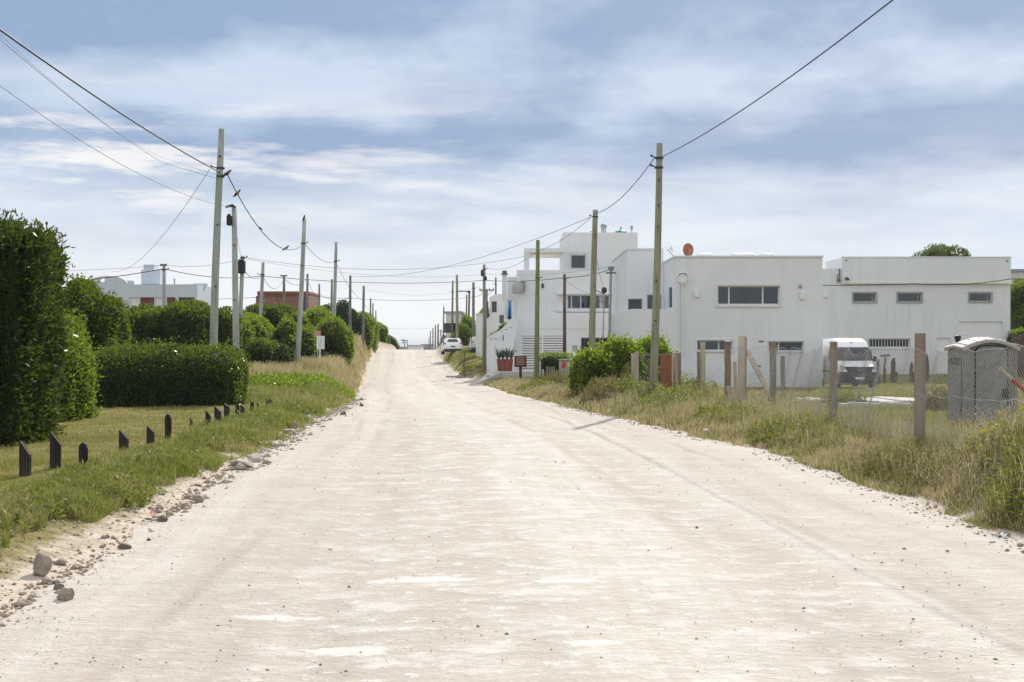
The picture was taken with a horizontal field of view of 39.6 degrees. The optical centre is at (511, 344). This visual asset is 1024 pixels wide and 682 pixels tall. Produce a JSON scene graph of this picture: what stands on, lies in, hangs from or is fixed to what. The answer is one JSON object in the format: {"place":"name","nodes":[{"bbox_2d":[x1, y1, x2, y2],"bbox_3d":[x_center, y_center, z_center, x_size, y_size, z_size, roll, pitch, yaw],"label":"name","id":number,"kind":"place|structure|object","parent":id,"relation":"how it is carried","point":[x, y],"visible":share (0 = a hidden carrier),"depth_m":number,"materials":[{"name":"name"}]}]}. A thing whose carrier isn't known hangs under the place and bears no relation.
{"place":"outdoors","nodes":[
{"label":"outdoors","id":0,"kind":"place"},
{"bbox_2d":[244,369,356,409],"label":"meadow grass","id":1,"kind":"structure","parent":0,"point":[259,392],"depth_m":46.84,"materials":[{"name":"plant"}]},
{"bbox_2d":[0,349,1023,681],"bbox_3d":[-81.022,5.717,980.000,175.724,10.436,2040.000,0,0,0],"label":"road","id":2,"kind":"structure","parent":0,"point":[670,573],"depth_m":11.85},
{"bbox_2d":[0,455,247,617],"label":"sand rubble","id":3,"kind":"object","parent":2,"relation":"on","point":[61,561],"visible":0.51,"depth_m":13.31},
{"bbox_2d":[0,397,366,626],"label":"dirt clods","id":4,"kind":"object","parent":2,"relation":"on","point":[46,580],"visible":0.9,"depth_m":17.36,"materials":[{"name":"soil"}]},
{"bbox_2d":[0,406,1023,681],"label":"road pebbles","id":5,"kind":"object","parent":2,"relation":"on","point":[588,626],"visible":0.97,"depth_m":10.26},
{"bbox_2d":[551,405,1023,552],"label":"edge gravel","id":6,"kind":"structure","parent":2,"relation":"on","point":[1019,544],"depth_m":19.06,"materials":[{"name":"gravel"}]},
{"bbox_2d":[0,341,1023,619],"bbox_3d":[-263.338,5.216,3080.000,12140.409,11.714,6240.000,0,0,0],"label":"ground","id":7,"kind":"structure","parent":0,"point":[62,545],"depth_m":15.22,"materials":[{"name":"soil"}]},
{"bbox_2d":[0,505,46,537],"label":"weed clump","id":8,"kind":"object","parent":7,"relation":"on","point":[6,518],"visible":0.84,"depth_m":13.46,"materials":[{"name":"green plant"}]},
{"bbox_2d":[19,441,31,475],"bbox_3d":[-6.481,1.597,18.937,0.143,0.626,0.080,0,0,2],"label":"charred stake","id":9,"kind":"object","parent":7,"relation":"on","point":[25,458],"visible":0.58,"depth_m":18.90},
{"bbox_2d":[0,208,80,446],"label":"tall hedge","id":10,"kind":"object","parent":7,"relation":"on","point":[33,332],"visible":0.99,"depth_m":25.15,"materials":[{"name":"green plant"}]},
{"bbox_2d":[33,552,52,576],"bbox_3d":[-3.816,1.811,11.523,0.161,0.232,0.127,17,0,0],"label":"boulder","id":11,"kind":"object","parent":7,"relation":"on","point":[42,564],"visible":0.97,"depth_m":11.49,"materials":[{"name":"stone"}]},
{"bbox_2d":[0,481,98,522],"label":"weed clump","id":12,"kind":"object","parent":7,"relation":"on","point":[33,494],"visible":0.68,"depth_m":14.74,"materials":[{"name":"green plant"}]},
{"bbox_2d":[50,432,61,467],"bbox_3d":[-6.370,1.546,19.850,0.149,0.651,0.081,0,0,-8],"label":"charred stake","id":13,"kind":"object","parent":7,"relation":"on","point":[55,452],"visible":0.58,"depth_m":19.81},
{"bbox_2d":[52,307,104,421],"bbox_3d":[-10.574,0.532,34.102,1.439,2.963,3.444,0,0,0],"label":"clipped bush","id":14,"kind":"object","parent":7,"relation":"on","point":[78,397],"visible":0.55,"depth_m":33.67,"materials":[{"name":"green plant"}]},
{"bbox_2d":[22,469,156,509],"bbox_3d":[-4.893,1.668,16.488,1.502,0.456,2.154,0,0,0],"label":"weed clump","id":15,"kind":"object","parent":7,"relation":"on","point":[133,494],"visible":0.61,"depth_m":16.34,"materials":[{"name":"green plant"}]},
{"bbox_2d":[41,458,147,482],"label":"weed clump","id":16,"kind":"object","parent":7,"relation":"on","point":[121,466],"visible":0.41,"depth_m":18.27,"materials":[{"name":"green plant"}]},
{"bbox_2d":[60,272,134,357],"bbox_3d":[-13.647,-0.199,45.962,2.606,4.314,4.164,0,0,0],"label":"round shrub","id":17,"kind":"object","parent":7,"relation":"on","point":[106,316],"visible":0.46,"depth_m":45.40,"materials":[{"name":"green plant"}]},
{"bbox_2d":[0,403,249,531],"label":"lawn grass","id":18,"kind":"structure","parent":7,"relation":"on","point":[8,460],"depth_m":27.36,"materials":[{"name":"plant"}]},
{"bbox_2d":[90,264,210,311],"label":"house","id":19,"kind":"structure","parent":7,"relation":"on","point":[148,290],"depth_m":105.00,"materials":[{"name":"white paint"}]},
{"bbox_2d":[118,443,204,475],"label":"weed clump","id":20,"kind":"object","parent":7,"relation":"on","point":[196,461],"visible":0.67,"depth_m":19.98,"materials":[{"name":"green plant"}]},
{"bbox_2d":[123,440,212,456],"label":"weed clump","id":21,"kind":"object","parent":7,"relation":"on","point":[158,444],"visible":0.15,"depth_m":22.04,"materials":[{"name":"green plant"}]},
{"bbox_2d":[91,335,253,407],"bbox_3d":[-10.005,0.872,41.493,4.716,2.304,3.227,0,0,0],"label":"box hedge","id":22,"kind":"object","parent":7,"relation":"on","point":[166,374],"visible":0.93,"depth_m":40.37,"materials":[{"name":"green plant"}]},
{"bbox_2d":[0,375,356,547],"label":"verge grass","id":23,"kind":"structure","parent":7,"relation":"on","point":[211,462],"depth_m":20.81,"materials":[{"name":"plant"}]},
{"bbox_2d":[125,299,243,357],"bbox_3d":[-15.282,-0.498,65.957,5.195,3.229,6.524,0,0,0],"label":"hedge","id":24,"kind":"object","parent":7,"relation":"on","point":[187,319],"visible":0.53,"depth_m":63.69,"materials":[{"name":"green plant"}]},
{"bbox_2d":[170,423,264,450],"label":"weed clump","id":25,"kind":"object","parent":7,"relation":"on","point":[239,436],"visible":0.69,"depth_m":25.23,"materials":[{"name":"green plant"}]},
{"bbox_2d":[209,129,228,356],"bbox_3d":[-9.073,-2.205,43.975,0.677,8.926,0.330,0,0,0],"label":"utility pole","id":26,"kind":"object","parent":7,"relation":"on","point":[216,258],"visible":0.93,"depth_m":43.91,"materials":[{"name":"wood"}]},
{"bbox_2d":[0,29,219,172],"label":"power cable","id":27,"kind":"object","parent":26,"relation":"attached to","point":[36,55],"visible":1,"depth_m":28.05,"materials":[{"name":"rubber"}]},
{"bbox_2d":[225,204,239,356],"bbox_3d":[-10.601,-1.616,53.901,0.640,7.428,0.325,0,0,-40],"label":"utility pole","id":28,"kind":"object","parent":7,"relation":"on","point":[231,220],"visible":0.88,"depth_m":53.90,"materials":[{"name":"wood"}]},
{"bbox_2d":[238,256,247,348],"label":"utility pole","id":29,"kind":"object","parent":7,"relation":"on","point":[241,267],"visible":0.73,"depth_m":69.91,"materials":[{"name":"grey wood"}]},
{"bbox_2d":[242,311,275,356],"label":"shrub","id":30,"kind":"object","parent":7,"relation":"on","point":[255,325],"visible":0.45,"depth_m":77.56,"materials":[{"name":"green plant"}]},
{"bbox_2d":[222,409,295,428],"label":"weed clump","id":31,"kind":"object","parent":7,"relation":"on","point":[281,419],"visible":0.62,"depth_m":31.36,"materials":[{"name":"green plant"}]},
{"bbox_2d":[244,337,278,363],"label":"shrub","id":32,"kind":"object","parent":7,"relation":"on","point":[260,349],"visible":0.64,"depth_m":71.39,"materials":[{"name":"green plant"}]},
{"bbox_2d":[243,302,308,328],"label":"shrub","id":33,"kind":"object","parent":7,"relation":"on","point":[274,314],"visible":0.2,"depth_m":92.47,"materials":[{"name":"green plant"}]},
{"bbox_2d":[248,370,311,384],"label":"weed clump","id":34,"kind":"object","parent":7,"relation":"on","point":[264,378],"visible":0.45,"depth_m":54.93,"materials":[{"name":"green plant"}]},
{"bbox_2d":[270,343,295,364],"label":"shrub","id":35,"kind":"object","parent":7,"relation":"on","point":[283,352],"visible":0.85,"depth_m":69.83,"materials":[{"name":"green plant"}]},
{"bbox_2d":[256,291,317,313],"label":"brick house","id":36,"kind":"structure","parent":7,"relation":"on","point":[268,299],"depth_m":138.00,"materials":[{"name":"red brick"}]},
{"bbox_2d":[275,311,323,357],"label":"shrub","id":37,"kind":"object","parent":7,"relation":"on","point":[286,330],"visible":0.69,"depth_m":79.61,"materials":[{"name":"green plant"}]},
{"bbox_2d":[295,219,308,362],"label":"utility pole","id":38,"kind":"object","parent":7,"relation":"on","point":[300,316],"visible":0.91,"depth_m":71.90,"materials":[{"name":"wood"}]},
{"bbox_2d":[279,398,325,414],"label":"weed clump","id":39,"kind":"object","parent":7,"relation":"on","point":[306,409],"visible":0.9,"depth_m":37.33,"materials":[{"name":"green plant"}]},
{"bbox_2d":[244,332,372,392],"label":"dry grass","id":40,"kind":"structure","parent":7,"relation":"on","point":[329,364],"depth_m":68.22,"materials":[{"name":"plant"}]},
{"bbox_2d":[266,370,356,398],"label":"weed clump","id":41,"kind":"object","parent":7,"relation":"on","point":[299,380],"visible":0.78,"depth_m":53.14,"materials":[{"name":"green plant"}]},
{"bbox_2d":[303,305,331,328],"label":"shrub","id":42,"kind":"object","parent":7,"relation":"on","point":[316,316],"visible":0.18,"depth_m":91.73,"materials":[{"name":"green plant"}]},
{"bbox_2d":[316,315,355,363],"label":"shrub","id":43,"kind":"object","parent":7,"relation":"on","point":[336,332],"visible":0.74,"depth_m":83.19,"materials":[{"name":"green plant"}]},
{"bbox_2d":[332,242,339,315],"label":"utility pole","id":44,"kind":"object","parent":7,"relation":"on","point":[335,281],"visible":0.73,"depth_m":87.92,"materials":[{"name":"wood"}]},
{"bbox_2d":[322,299,359,328],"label":"round tree","id":45,"kind":"object","parent":7,"relation":"on","point":[342,310],"visible":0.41,"depth_m":128.40,"materials":[{"name":"green plant"}]},
{"bbox_2d":[351,311,389,352],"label":"shrub","id":46,"kind":"object","parent":7,"relation":"on","point":[376,332],"visible":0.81,"depth_m":132.05,"materials":[{"name":"green plant"}]},
{"bbox_2d":[441,338,462,353],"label":"parked car","id":47,"kind":"object","parent":7,"relation":"on","point":[452,344],"visible":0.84,"depth_m":126.57,"materials":[{"name":"white paint"}]},
{"bbox_2d":[444,311,465,337],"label":"building","id":48,"kind":"structure","parent":7,"relation":"on","point":[447,327],"depth_m":175.00,"materials":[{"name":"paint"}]},
{"bbox_2d":[449,314,475,345],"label":"green tree","id":49,"kind":"object","parent":7,"relation":"on","point":[465,329],"visible":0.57,"depth_m":145.00,"materials":[{"name":"green plant"}]},
{"bbox_2d":[475,313,482,356],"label":"white pillar","id":50,"kind":"structure","parent":7,"relation":"on","point":[479,317],"depth_m":119.00,"materials":[{"name":"paint"}]},
{"bbox_2d":[481,264,487,368],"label":"utility pole","id":51,"kind":"object","parent":7,"relation":"on","point":[483,272],"visible":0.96,"depth_m":103.90,"materials":[{"name":"grey wood"}]},
{"bbox_2d":[67,269,607,282],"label":"power cable","id":52,"kind":"object","parent":51,"relation":"attached to","point":[320,280],"visible":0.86,"depth_m":84.29,"materials":[{"name":"rubber"}]},
{"bbox_2d":[476,372,501,383],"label":"driveway ramp","id":53,"kind":"structure","parent":7,"relation":"on","point":[490,377],"depth_m":90.59,"materials":[{"name":"white concrete"}]},
{"bbox_2d":[495,346,515,370],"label":"planter","id":54,"kind":"object","parent":53,"relation":"on","point":[503,364],"visible":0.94,"depth_m":92.65,"materials":[{"name":"red ceramic"}]},
{"bbox_2d":[487,294,511,335],"bbox_3d":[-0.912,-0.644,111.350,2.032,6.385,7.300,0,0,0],"label":"stepped house","id":55,"kind":"structure","parent":7,"relation":"on","point":[499,310],"depth_m":108.00,"materials":[{"name":"white paint"}]},
{"bbox_2d":[487,318,516,372],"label":"garden wall","id":56,"kind":"structure","parent":7,"relation":"on","point":[508,330],"depth_m":96.00,"materials":[{"name":"white paint"}]},
{"bbox_2d":[494,370,533,376],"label":"driveway platform","id":57,"kind":"structure","parent":7,"relation":"on","point":[526,373],"depth_m":91.00,"materials":[{"name":"white concrete"}]},
{"bbox_2d":[486,375,569,398],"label":"straw tufts","id":58,"kind":"object","parent":7,"relation":"on","point":[507,384],"visible":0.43,"depth_m":68.81,"materials":[{"name":"beige plant"}]},
{"bbox_2d":[516,379,558,391],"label":"weed clump","id":59,"kind":"object","parent":7,"relation":"on","point":[531,382],"visible":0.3,"depth_m":63.11,"materials":[{"name":"green plant"}]},
{"bbox_2d":[534,240,542,378],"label":"utility pole","id":60,"kind":"object","parent":7,"relation":"on","point":[536,336],"visible":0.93,"depth_m":79.90,"materials":[{"name":"wood"}]},
{"bbox_2d":[531,369,569,384],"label":"weed clump","id":61,"kind":"object","parent":7,"relation":"on","point":[556,377],"visible":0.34,"depth_m":69.44,"materials":[{"name":"green plant"}]},
{"bbox_2d":[539,351,572,378],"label":"clipped hedge","id":62,"kind":"object","parent":7,"relation":"on","point":[551,360],"visible":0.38,"depth_m":82.73,"materials":[{"name":"green plant"}]},
{"bbox_2d":[563,274,567,356],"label":"utility pole","id":63,"kind":"object","parent":7,"relation":"on","point":[564,313],"visible":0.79,"depth_m":91.91,"materials":[{"name":"metal"}]},
{"bbox_2d":[501,224,637,369],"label":"three storey house","id":64,"kind":"structure","parent":7,"relation":"on","point":[573,252],"depth_m":98.20,"materials":[{"name":"white paint"}]},
{"bbox_2d":[569,253,586,269],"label":"window","id":65,"kind":"structure","parent":64,"relation":"in","point":[577,261],"depth_m":99.68,"materials":[{"name":"grey glass"}]},
{"bbox_2d":[567,295,608,308],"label":"window","id":66,"kind":"structure","parent":64,"relation":"in","point":[573,297],"depth_m":98.48,"materials":[{"name":"grey glass"}]},
{"bbox_2d":[443,347,717,396],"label":"grass","id":67,"kind":"structure","parent":7,"relation":"on","point":[468,368],"depth_m":114.94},
{"bbox_2d":[588,210,597,348],"bbox_3d":[3.630,-1.703,63.989,0.500,8.705,0.358,0,0,0],"label":"utility pole","id":68,"kind":"object","parent":7,"relation":"on","point":[592,319],"visible":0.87,"depth_m":63.89,"materials":[{"name":"wood"}]},
{"bbox_2d":[576,373,644,405],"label":"weed clump","id":69,"kind":"object","parent":7,"relation":"on","point":[593,391],"visible":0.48,"depth_m":43.83,"materials":[{"name":"green plant"}]},
{"bbox_2d":[606,267,615,338],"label":"utility pole","id":70,"kind":"object","parent":7,"relation":"on","point":[610,298],"visible":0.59,"depth_m":85.92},
{"bbox_2d":[564,330,681,396],"bbox_3d":[4.066,0.839,51.670,4.486,2.793,5.192,0,0,0],"label":"leafy bush","id":71,"kind":"object","parent":7,"relation":"on","point":[610,356],"visible":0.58,"depth_m":50.34,"materials":[{"name":"green plant"}]},
{"bbox_2d":[603,374,678,400],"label":"weed clump","id":72,"kind":"object","parent":7,"relation":"on","point":[639,385],"visible":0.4,"depth_m":42.58,"materials":[{"name":"green plant"}]},
{"bbox_2d":[631,352,672,388],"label":"garden gate","id":73,"kind":"structure","parent":7,"relation":"on","point":[666,368],"depth_m":45.98,"materials":[{"name":"wood"}]},
{"bbox_2d":[649,143,663,388],"bbox_3d":[4.341,-1.851,42.971,0.483,8.458,0.322,0,0,0],"label":"utility pole","id":74,"kind":"object","parent":7,"relation":"on","point":[654,355],"visible":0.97,"depth_m":42.91,"materials":[{"name":"wood"}]},
{"bbox_2d":[660,0,892,157],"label":"power cable","id":75,"kind":"object","parent":74,"relation":"attached to","point":[792,74],"visible":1,"depth_m":26.33,"materials":[{"name":"rubber"}]},
{"bbox_2d":[636,385,722,408],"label":"weed clump","id":76,"kind":"object","parent":7,"relation":"on","point":[662,395],"visible":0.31,"depth_m":38.50,"materials":[{"name":"green plant"}]},
{"bbox_2d":[668,372,723,395],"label":"weed clump","id":77,"kind":"object","parent":7,"relation":"on","point":[701,387],"visible":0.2,"depth_m":46.24,"materials":[{"name":"green plant"}]},
{"bbox_2d":[700,342,704,386],"bbox_3d":[6.301,1.067,47.001,0.186,2.298,0.189,0,0,0],"label":"timber post","id":78,"kind":"object","parent":7,"relation":"on","point":[702,361],"visible":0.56,"depth_m":46.93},
{"bbox_2d":[611,246,823,387],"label":"cube house","id":79,"kind":"structure","parent":7,"relation":"on","point":[713,303],"depth_m":73.00,"materials":[{"name":"white paint"}]},
{"bbox_2d":[696,339,733,351],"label":"window","id":80,"kind":"structure","parent":79,"relation":"in","point":[715,345],"depth_m":73.14,"materials":[{"name":"white glass"}]},
{"bbox_2d":[715,283,781,306],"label":"window","id":81,"kind":"structure","parent":79,"relation":"in","point":[726,294],"depth_m":73.14,"materials":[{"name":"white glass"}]},
{"bbox_2d":[767,340,804,352],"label":"window","id":82,"kind":"structure","parent":79,"relation":"in","point":[788,344],"depth_m":73.16,"materials":[{"name":"white glass"}]},
{"bbox_2d":[724,342,730,402],"bbox_3d":[5.654,1.041,37.301,0.176,2.191,0.175,0,0,0],"label":"timber post","id":83,"kind":"object","parent":7,"relation":"on","point":[727,355],"visible":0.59,"depth_m":37.23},
{"bbox_2d":[690,400,766,422],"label":"weed clump","id":84,"kind":"object","parent":7,"relation":"on","point":[701,411],"visible":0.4,"depth_m":32.23,"materials":[{"name":"green plant"}]},
{"bbox_2d":[738,335,745,401],"bbox_3d":[6.103,0.930,37.800,0.213,2.359,0.070,0,0,0],"label":"timber board","id":85,"kind":"object","parent":7,"relation":"on","point":[741,342],"visible":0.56,"depth_m":37.77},
{"bbox_2d":[747,350,769,399],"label":"timber beam","id":86,"kind":"structure","parent":7,"relation":"on","point":[749,356],"depth_m":38.53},
{"bbox_2d":[521,377,1023,533],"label":"verge weeds","id":87,"kind":"object","parent":7,"relation":"on","point":[820,458],"visible":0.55,"depth_m":23.62,"materials":[{"name":"plant"}]},
{"bbox_2d":[744,412,849,449],"bbox_3d":[5.333,1.601,26.535,1.985,0.736,3.626,0,0,0],"label":"weed clump","id":88,"kind":"object","parent":7,"relation":"on","point":[769,433],"visible":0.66,"depth_m":26.19,"materials":[{"name":"green plant"}]},
{"bbox_2d":[821,389,866,404],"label":"yard weed","id":89,"kind":"object","parent":7,"relation":"on","point":[848,397],"visible":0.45,"depth_m":42.55,"materials":[{"name":"green plant"}]},
{"bbox_2d":[823,338,877,387],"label":"delivery van","id":90,"kind":"object","parent":7,"relation":"on","point":[855,346],"visible":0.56,"depth_m":71.17,"materials":[{"name":"white paint"}]},
{"bbox_2d":[723,374,1023,431],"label":"lot grass","id":91,"kind":"structure","parent":7,"relation":"on","point":[903,407],"depth_m":52.43,"materials":[{"name":"plant"}]},
{"bbox_2d":[727,333,1023,449],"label":"chain link fence","id":92,"kind":"object","parent":7,"relation":"on","point":[919,395],"visible":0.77,"depth_m":23.54,"materials":[{"name":"metal"}]},
{"bbox_2d":[848,436,985,490],"bbox_3d":[5.509,1.498,19.365,1.521,0.805,4.511,0,0,0],"label":"weed bush","id":93,"kind":"object","parent":7,"relation":"on","point":[893,468],"visible":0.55,"depth_m":19.01,"materials":[{"name":"green plant"}]},
{"bbox_2d":[823,256,1011,374],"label":"workshop building","id":94,"kind":"structure","parent":7,"relation":"on","point":[873,315],"depth_m":96.00,"materials":[{"name":"white paint"}]},
{"bbox_2d":[852,292,876,302],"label":"window","id":95,"kind":"structure","parent":94,"relation":"in","point":[857,297],"depth_m":96.23,"materials":[{"name":"grey glass"}]},
{"bbox_2d":[867,337,911,348],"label":"window","id":96,"kind":"structure","parent":94,"relation":"in","point":[871,341],"depth_m":96.03,"materials":[{"name":"white glass"}]},
{"bbox_2d":[896,292,922,302],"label":"window","id":97,"kind":"structure","parent":94,"relation":"in","point":[901,297],"depth_m":96.15,"materials":[{"name":"grey glass"}]},
{"bbox_2d":[937,338,949,373],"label":"side door","id":98,"kind":"structure","parent":94,"relation":"in","point":[941,342],"depth_m":96.10,"materials":[{"name":"white paint"}]},
{"bbox_2d":[958,322,1001,339],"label":"roller door","id":99,"kind":"structure","parent":94,"relation":"in","point":[966,330],"depth_m":96.10,"materials":[{"name":"white paint"}]},
{"bbox_2d":[968,292,992,302],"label":"window","id":100,"kind":"structure","parent":94,"relation":"in","point":[973,297],"depth_m":96.19,"materials":[{"name":"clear glass"}]},
{"bbox_2d":[925,380,947,412],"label":"dry shrub","id":101,"kind":"object","parent":7,"relation":"on","point":[938,398],"visible":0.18,"depth_m":38.17,"materials":[{"name":"brown plant"}]},
{"bbox_2d":[912,242,971,255],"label":"shade tree","id":102,"kind":"object","parent":7,"relation":"on","point":[932,250],"visible":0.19,"depth_m":124.77,"materials":[{"name":"green plant"}]},
{"bbox_2d":[944,335,1019,425],"bbox_3d":[9.960,0.823,30.156,1.207,2.055,1.348,0,0,0],"label":"portable toilet","id":103,"kind":"object","parent":7,"relation":"on","point":[974,344],"visible":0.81,"depth_m":29.58,"materials":[{"name":"grey plastic"}]},
{"bbox_2d":[976,346,1007,423],"bbox_3d":[9.970,0.850,29.531,0.653,1.621,0.098,0,0,0],"label":"door","id":104,"kind":"structure","parent":103,"relation":"in","point":[988,348],"depth_m":29.56,"materials":[{"name":"grey plastic"}]},
{"bbox_2d":[963,405,1023,460],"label":"weed bush","id":105,"kind":"object","parent":7,"relation":"on","point":[1003,431],"visible":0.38,"depth_m":16.74,"materials":[{"name":"green plant"}]},
{"bbox_2d":[973,430,1023,530],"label":"weed bush","id":106,"kind":"object","parent":7,"relation":"on","point":[1009,485],"visible":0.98,"depth_m":14.95,"materials":[{"name":"green plant"}]},
{"bbox_2d":[1010,278,1023,333],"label":"edge tree","id":107,"kind":"object","parent":7,"relation":"on","point":[1016,306],"visible":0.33,"depth_m":107.89,"materials":[{"name":"green plant"}]},
{"bbox_2d":[1011,333,1023,376],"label":"plank fence","id":108,"kind":"object","parent":7,"relation":"on","point":[1016,339],"visible":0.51,"depth_m":92.00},
{"bbox_2d":[0,0,1023,346],"label":"sky","id":109,"kind":"structure","parent":0,"point":[412,136],"materials":[{"name":"blue"}]},
{"bbox_2d":[943,439,1022,497],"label":"grass","id":110,"kind":"structure","parent":0,"point":[985,474],"depth_m":16.30,"materials":[{"name":"plant"}]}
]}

